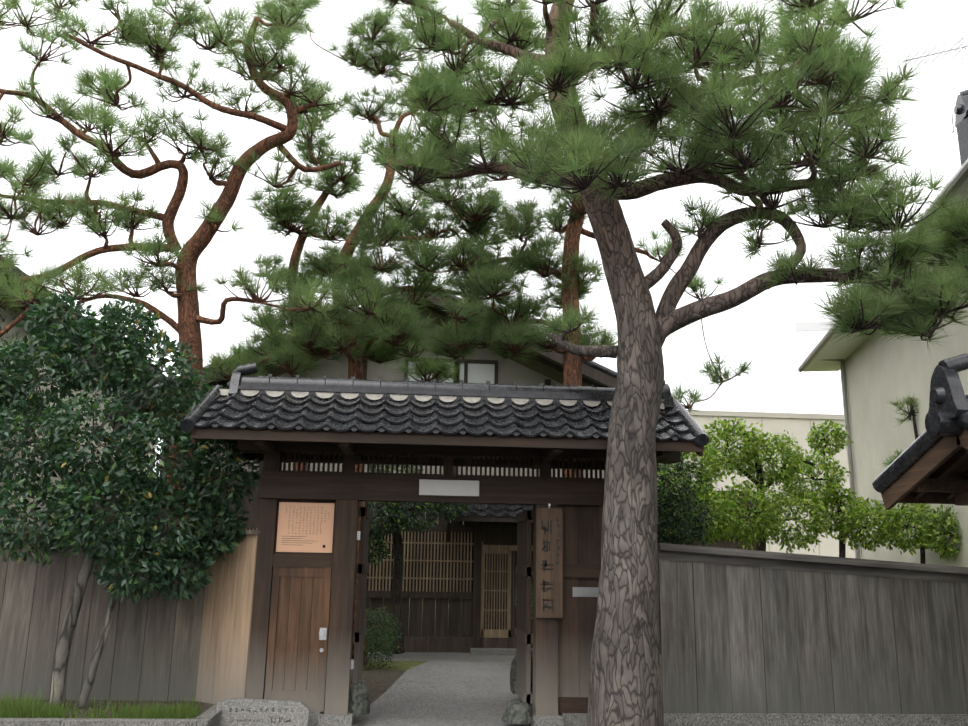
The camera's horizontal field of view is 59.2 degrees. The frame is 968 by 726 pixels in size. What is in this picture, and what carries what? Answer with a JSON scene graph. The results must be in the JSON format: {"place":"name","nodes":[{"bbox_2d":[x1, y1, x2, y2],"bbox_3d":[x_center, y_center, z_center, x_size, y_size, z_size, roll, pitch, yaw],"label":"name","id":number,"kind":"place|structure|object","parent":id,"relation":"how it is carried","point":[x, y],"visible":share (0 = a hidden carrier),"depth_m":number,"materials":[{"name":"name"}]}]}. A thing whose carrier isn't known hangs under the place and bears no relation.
{"place":"outdoors","nodes":[
{"label":"outdoors","id":0,"kind":"place"},
{"bbox_2d":[0,301,155,525],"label":"house walls","id":1,"kind":"structure","parent":0,"point":[14,329],"depth_m":14.45,"materials":[{"name":"grey paint"}]},
{"bbox_2d":[0,299,47,496],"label":"ivy wall","id":2,"kind":"structure","parent":1,"relation":"attached to","point":[1,339],"depth_m":13.32,"materials":[{"name":"green plant"}]},
{"bbox_2d":[0,256,166,384],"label":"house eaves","id":3,"kind":"object","parent":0,"point":[20,272],"depth_m":13.68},
{"bbox_2d":[0,0,359,528],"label":"pine","id":4,"kind":"object","parent":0,"point":[138,34],"depth_m":10.72,"materials":[{"name":"green plant"}]},
{"bbox_2d":[284,669,406,717],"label":"garden soil","id":5,"kind":"structure","parent":0,"point":[389,678],"depth_m":11.91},
{"bbox_2d":[326,649,533,723],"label":"garden rocks","id":6,"kind":"object","parent":5,"relation":"on","point":[517,712],"visible":0.52,"depth_m":8.68,"materials":[{"name":"grey stone"}]},
{"bbox_2d":[285,598,661,689],"bbox_3d":[-2.607,10.400,37.852,80.000,0.001,60.000,2,-13,-4],"label":"garden moss","id":7,"kind":"object","parent":5,"relation":"on","point":[404,665],"depth_m":13.62,"materials":[{"name":"green plant"}]},
{"bbox_2d":[363,604,404,669],"bbox_3d":[-1.707,4.253,13.190,0.946,1.018,0.940,2,-13,-4],"label":"clipped shrub","id":8,"kind":"object","parent":7,"relation":"on","point":[388,634],"depth_m":13.12,"materials":[{"name":"green plant"}]},
{"bbox_2d":[365,464,471,653],"bbox_3d":[-1.516,3.195,14.604,2.791,3.459,1.392,2,-13,-4],"label":"courtyard tree","id":9,"kind":"object","parent":7,"relation":"on","point":[396,512],"depth_m":14.59,"materials":[{"name":"green plant"}]},
{"bbox_2d":[353,661,532,725],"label":"pathway","id":10,"kind":"structure","parent":7,"relation":"on","point":[416,706],"depth_m":10.44,"materials":[{"name":"grey gravel"}]},
{"bbox_2d":[357,661,513,725],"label":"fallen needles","id":11,"kind":"object","parent":10,"relation":"on","point":[426,698],"visible":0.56,"depth_m":10.80,"materials":[{"name":"brown plant"}]},
{"bbox_2d":[657,452,719,545],"bbox_3d":[2.295,1.733,10.504,1.148,1.472,1.134,2,-13,-4],"label":"bush","id":12,"kind":"object","parent":7,"relation":"on","point":[687,500],"depth_m":10.33,"materials":[{"name":"green plant"}]},
{"bbox_2d":[657,416,961,561],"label":"garden maples","id":13,"kind":"object","parent":7,"relation":"on","point":[857,515],"depth_m":12.31,"materials":[{"name":"green plant"}]},
{"bbox_2d":[840,256,967,566],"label":"house walls","id":14,"kind":"structure","parent":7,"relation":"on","point":[880,376],"depth_m":14.27,"materials":[{"name":"beige paint"}]},
{"bbox_2d":[795,159,967,371],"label":"house eaves","id":15,"kind":"object","parent":14,"relation":"attached to","point":[843,348],"visible":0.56,"depth_m":16.61,"materials":[{"name":"beige paint"}]},
{"bbox_2d":[798,161,967,558],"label":"gutter downspout","id":16,"kind":"object","parent":15,"relation":"attached to","point":[961,177],"visible":0.5,"depth_m":16.71,"materials":[{"name":"grey metal"}]},
{"bbox_2d":[898,32,967,132],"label":"tv aerial","id":17,"kind":"object","parent":14,"relation":"attached to","point":[949,87],"visible":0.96,"depth_m":11.13,"materials":[{"name":"silver metal"}]},
{"bbox_2d":[897,398,925,563],"bbox_3d":[6.428,1.810,12.811,1.012,2.590,0.479,2,-13,-4],"label":"young pine","id":18,"kind":"object","parent":7,"relation":"on","point":[912,412],"visible":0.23,"depth_m":12.94,"materials":[{"name":"green plant"}]},
{"bbox_2d":[872,394,928,516],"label":"young pine needles","id":19,"kind":"object","parent":18,"relation":"attached to","point":[908,401],"visible":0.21,"depth_m":12.99,"materials":[{"name":"green plant"}]},
{"bbox_2d":[102,292,616,479],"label":"house wall","id":20,"kind":"structure","parent":0,"point":[548,364],"depth_m":16.56,"materials":[{"name":"beige paint"}]},
{"bbox_2d":[408,361,494,383],"bbox_3d":[-0.636,0.222,16.650,1.700,0.470,0.010,2,-13,-4],"label":"window","id":21,"kind":"structure","parent":20,"relation":"in","point":[480,373],"depth_m":16.68,"materials":[{"name":"grey glass"}]},
{"bbox_2d":[245,528,473,591],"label":"dark house openings","id":22,"kind":"object","parent":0,"point":[426,563],"visible":0.14,"depth_m":15.83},
{"bbox_2d":[203,0,553,665],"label":"pine tree","id":23,"kind":"object","parent":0,"point":[324,260],"depth_m":12.01,"materials":[{"name":"green plant"}]},
{"bbox_2d":[242,528,532,645],"bbox_3d":[-1.769,4.189,15.667,5.670,2.160,0.085,2,-13,-4],"label":"wooden lattice","id":24,"kind":"object","parent":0,"point":[495,550],"visible":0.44,"depth_m":15.80,"materials":[{"name":"brown wood"}]},
{"bbox_2d":[66,476,756,638],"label":"house wall boards","id":25,"kind":"object","parent":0,"point":[441,620],"visible":0.04,"depth_m":15.72,"materials":[{"name":"brown wood"}]},
{"bbox_2d":[80,480,753,653],"bbox_3d":[-1.794,3.749,15.743,14.000,3.050,0.060,2,-13,-4],"label":"house frame","id":26,"kind":"object","parent":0,"point":[444,644],"visible":0.06,"depth_m":15.64,"materials":[{"name":"brown wood"}]},
{"bbox_2d":[105,283,616,404],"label":"house roof tiles","id":27,"kind":"object","parent":26,"relation":"on","point":[602,368],"visible":0.02,"depth_m":15.95,"materials":[{"name":"grey tile"}]},
{"bbox_2d":[444,515,532,541],"bbox_3d":[0.547,2.889,15.674,2.600,0.832,0.960,2,-13,-4],"label":"roof eave","id":28,"kind":"object","parent":26,"relation":"attached to","point":[488,519],"visible":0.29,"depth_m":15.17,"materials":[{"name":"brown wood"}]},
{"bbox_2d":[444,503,532,517],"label":"entrance roof tiles","id":29,"kind":"object","parent":28,"relation":"on","point":[494,510],"visible":0.29,"depth_m":15.48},
{"bbox_2d":[308,711,587,725],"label":"gate stone bases","id":30,"kind":"object","parent":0,"point":[560,719],"visible":0.23,"depth_m":8.61,"materials":[{"name":"grey stone"}]},
{"bbox_2d":[246,451,661,715],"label":"gate posts","id":31,"kind":"object","parent":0,"point":[545,635],"visible":0.5,"depth_m":8.80,"materials":[{"name":"brown wood"}]},
{"bbox_2d":[352,507,532,703],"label":"open gate doors","id":32,"kind":"structure","parent":31,"relation":"attached to","point":[523,634],"depth_m":9.30,"materials":[{"name":"brown wood"}]},
{"bbox_2d":[231,440,680,712],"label":"gate beams","id":33,"kind":"structure","parent":31,"relation":"on","point":[400,487],"depth_m":9.12,"materials":[{"name":"brown wood"}]},
{"bbox_2d":[264,567,331,711],"bbox_3d":[-1.900,2.814,8.722,0.600,1.410,0.045,2,-13,-4],"label":"side door","id":34,"kind":"structure","parent":33,"relation":"attached to","point":[287,629],"depth_m":8.71,"materials":[{"name":"brown wood"}]},
{"bbox_2d":[276,502,334,552],"bbox_3d":[-1.882,1.734,8.987,0.580,0.515,0.015,2,-13,-4],"label":"notice sign","id":35,"kind":"object","parent":33,"relation":"attached to","point":[313,542],"visible":1,"depth_m":8.98,"materials":[{"name":"paper"}]},
{"bbox_2d":[281,506,325,547],"bbox_3d":[-1.880,1.727,8.979,0.482,0.425,0.002,2,-13,-4],"label":"notice text","id":36,"kind":"object","parent":35,"relation":"attached to","point":[299,528],"visible":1,"depth_m":8.97},
{"bbox_2d":[283,452,605,477],"bbox_3d":[-0.245,1.123,9.296,3.826,0.200,0.040,2,-13,-4],"label":"lattice transom","id":37,"kind":"object","parent":33,"relation":"attached to","point":[457,457],"visible":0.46,"depth_m":9.27,"materials":[{"name":"wood"}]},
{"bbox_2d":[417,478,480,497],"bbox_3d":[-0.371,1.332,9.088,0.670,0.195,0.018,2,-13,-4],"label":"lintel plaque frame","id":38,"kind":"object","parent":33,"relation":"attached to","point":[479,480],"visible":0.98,"depth_m":9.08,"materials":[{"name":"wood"}]},
{"bbox_2d":[419,479,478,495],"bbox_3d":[-0.371,1.332,9.091,0.640,0.165,0.013,2,-13,-4],"label":"sign plate","id":39,"kind":"object","parent":38,"relation":"in","point":[451,487],"visible":1,"depth_m":9.08,"materials":[{"name":"white wood"}]},
{"bbox_2d":[234,440,671,468],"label":"rafters","id":40,"kind":"object","parent":33,"relation":"on","point":[549,454],"visible":0.04,"depth_m":8.85,"materials":[{"name":"brown wood"}]},
{"bbox_2d":[191,400,703,466],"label":"gate roof deck","id":41,"kind":"structure","parent":40,"relation":"on","point":[405,437],"depth_m":8.40,"materials":[{"name":"brown wood"}]},
{"bbox_2d":[180,362,708,452],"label":"gate roof tiles","id":42,"kind":"object","parent":41,"relation":"on","point":[435,413],"visible":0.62,"depth_m":8.96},
{"bbox_2d":[219,389,664,408],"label":"roof ridge","id":43,"kind":"structure","parent":42,"relation":"on","point":[397,397],"depth_m":9.28,"materials":[{"name":"grey tile"}]},
{"bbox_2d":[536,508,562,617],"bbox_3d":[0.688,2.104,8.996,0.280,1.125,0.040,2,-13,-4],"label":"hanging sign board","id":44,"kind":"object","parent":33,"relation":"attached to","point":[554,576],"visible":0.86,"depth_m":8.97,"materials":[{"name":"brown wood"}]},
{"bbox_2d":[540,517,559,611],"bbox_3d":[0.697,2.118,8.971,0.214,0.971,0.002,2,-13,-4],"label":"sign lettering","id":45,"kind":"object","parent":44,"relation":"attached to","point":[544,564],"visible":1,"depth_m":8.97},
{"bbox_2d":[558,505,602,696],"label":"gate boards","id":46,"kind":"object","parent":33,"relation":"attached to","point":[581,529],"visible":0.35,"depth_m":9.01,"materials":[{"name":"brown wood"}]},
{"bbox_2d":[319,503,597,668],"bbox_3d":[-0.193,2.336,8.983,2.992,1.716,0.275,2,-13,-4],"label":"gate hardware","id":47,"kind":"object","parent":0,"point":[585,591],"visible":0.81,"depth_m":9.03,"materials":[{"name":"silver metal"}]},
{"bbox_2d":[0,0,967,513],"label":"sky","id":48,"kind":"structure","parent":0,"point":[762,327],"materials":[{"name":"white"}]},
{"bbox_2d":[327,652,660,661],"bbox_3d":[-1.268,5.081,14.764,13.000,0.001,1.450,2,-13,-4],"label":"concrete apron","id":49,"kind":"object","parent":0,"point":[437,656],"visible":0.2,"depth_m":14.69,"materials":[{"name":"grey concrete"}]},
{"bbox_2d":[470,648,532,654],"bbox_3d":[0.478,5.220,15.386,1.440,0.100,0.450,2,-13,-4],"label":"doorstep","id":50,"kind":"object","parent":49,"relation":"on","point":[492,651],"visible":0.43,"depth_m":15.16,"materials":[{"name":"grey stone"}]},
{"bbox_2d":[514,582,532,618],"bbox_3d":[0.820,3.868,13.870,0.675,0.597,0.715,2,-13,-4],"label":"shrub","id":51,"kind":"object","parent":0,"point":[531,599],"depth_m":13.87,"materials":[{"name":"green plant"}]},
{"bbox_2d":[408,124,756,477],"bbox_3d":[1.475,0.268,11.752,4.891,7.415,1.679,2,-13,-4],"label":"garden pine","id":52,"kind":"object","parent":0,"point":[531,255],"depth_m":11.87,"materials":[{"name":"green plant"}]},
{"bbox_2d":[361,0,967,725],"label":"pine","id":53,"kind":"object","parent":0,"point":[876,302],"depth_m":8.17,"materials":[{"name":"green plant"}]},
{"bbox_2d":[657,410,854,557],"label":"distant block","id":54,"kind":"structure","parent":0,"point":[798,426],"depth_m":51.05,"materials":[{"name":"paint"}]},
{"bbox_2d":[664,713,967,725],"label":"fence plinth","id":55,"kind":"structure","parent":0,"point":[746,719],"depth_m":8.85,"materials":[{"name":"grey concrete"}]},
{"bbox_2d":[659,560,967,713],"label":"fence boards","id":56,"kind":"object","parent":55,"relation":"on","point":[740,639],"visible":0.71,"depth_m":9.07,"materials":[{"name":"grey wood"}]},
{"bbox_2d":[657,543,967,583],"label":"fence cap","id":57,"kind":"object","parent":56,"relation":"on","point":[802,562],"visible":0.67,"depth_m":9.21,"materials":[{"name":"grey wood"}]},
{"bbox_2d":[917,506,955,534],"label":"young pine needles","id":58,"kind":"object","parent":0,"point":[935,521],"visible":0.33,"depth_m":11.58,"materials":[{"name":"green plant"}]},
{"bbox_2d":[954,90,967,165],"bbox_3d":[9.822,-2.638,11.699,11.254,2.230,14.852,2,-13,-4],"label":"utility pole","id":59,"kind":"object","parent":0,"point":[961,115],"depth_m":10.95,"materials":[{"name":"grey concrete"}]},
{"label":"street asphalt","id":60,"kind":"structure","parent":0,"visible":0},
{"bbox_2d":[881,428,967,509],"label":"roof eave","id":61,"kind":"object","parent":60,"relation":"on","point":[937,473],"visible":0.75,"depth_m":6.93,"materials":[{"name":"brown wood"}]},
{"bbox_2d":[872,354,967,493],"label":"neighbour roof tiles","id":62,"kind":"object","parent":61,"relation":"on","point":[947,415],"visible":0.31,"depth_m":6.36,"materials":[{"name":"black tile"}]},
{"label":"concrete gutter","id":63,"kind":"object","parent":60,"relation":"on","visible":0},
{"bbox_2d":[0,703,221,725],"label":"planter kerb","id":64,"kind":"structure","parent":63,"relation":"on","point":[210,716],"depth_m":7.71,"materials":[{"name":"concrete"}]},
{"bbox_2d":[0,687,214,718],"bbox_3d":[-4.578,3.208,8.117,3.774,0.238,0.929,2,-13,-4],"label":"planter grass","id":65,"kind":"structure","parent":64,"relation":"in","point":[23,709],"depth_m":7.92,"materials":[{"name":"green plant"}]},
{"bbox_2d":[0,533,207,700],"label":"fence boards","id":66,"kind":"object","parent":65,"relation":"on","point":[151,651],"visible":0.52,"depth_m":9.02,"materials":[{"name":"grey wood"}]},
{"bbox_2d":[1,526,183,535],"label":"fence cap","id":67,"kind":"object","parent":66,"relation":"on","point":[102,529],"depth_m":9.17,"materials":[{"name":"grey wood"}]},
{"bbox_2d":[0,289,261,708],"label":"broadleaf tree","id":68,"kind":"object","parent":65,"relation":"on","point":[57,446],"depth_m":8.73,"materials":[{"name":"green plant"}]},
{"bbox_2d":[195,534,257,703],"bbox_3d":[-2.695,2.667,8.924,0.783,1.720,0.024,-9,-16,36],"label":"wooden fence panel","id":69,"kind":"object","parent":65,"relation":"on","point":[225,640],"visible":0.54,"depth_m":8.88,"materials":[{"name":"beige wood"}]},
{"bbox_2d":[208,530,259,533],"bbox_3d":[-2.679,1.815,9.121,0.834,0.040,0.140,-9,-16,36],"label":"fence cap","id":70,"kind":"object","parent":69,"relation":"on","point":[252,531],"visible":0.21,"depth_m":8.87,"materials":[{"name":"grey wood"}]},
{"bbox_2d":[216,698,309,725],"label":"engraved stone","id":71,"kind":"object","parent":63,"relation":"on","point":[298,714],"depth_m":8.30,"materials":[{"name":"grey stone"}]},
{"bbox_2d":[228,708,291,722],"bbox_3d":[-2.168,3.430,8.280,0.637,0.139,0.024,2,-13,-4],"label":"stone inscription","id":72,"kind":"object","parent":71,"relation":"attached to","point":[263,719],"visible":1,"depth_m":8.28,"materials":[{"name":"grey stone"}]}
]}

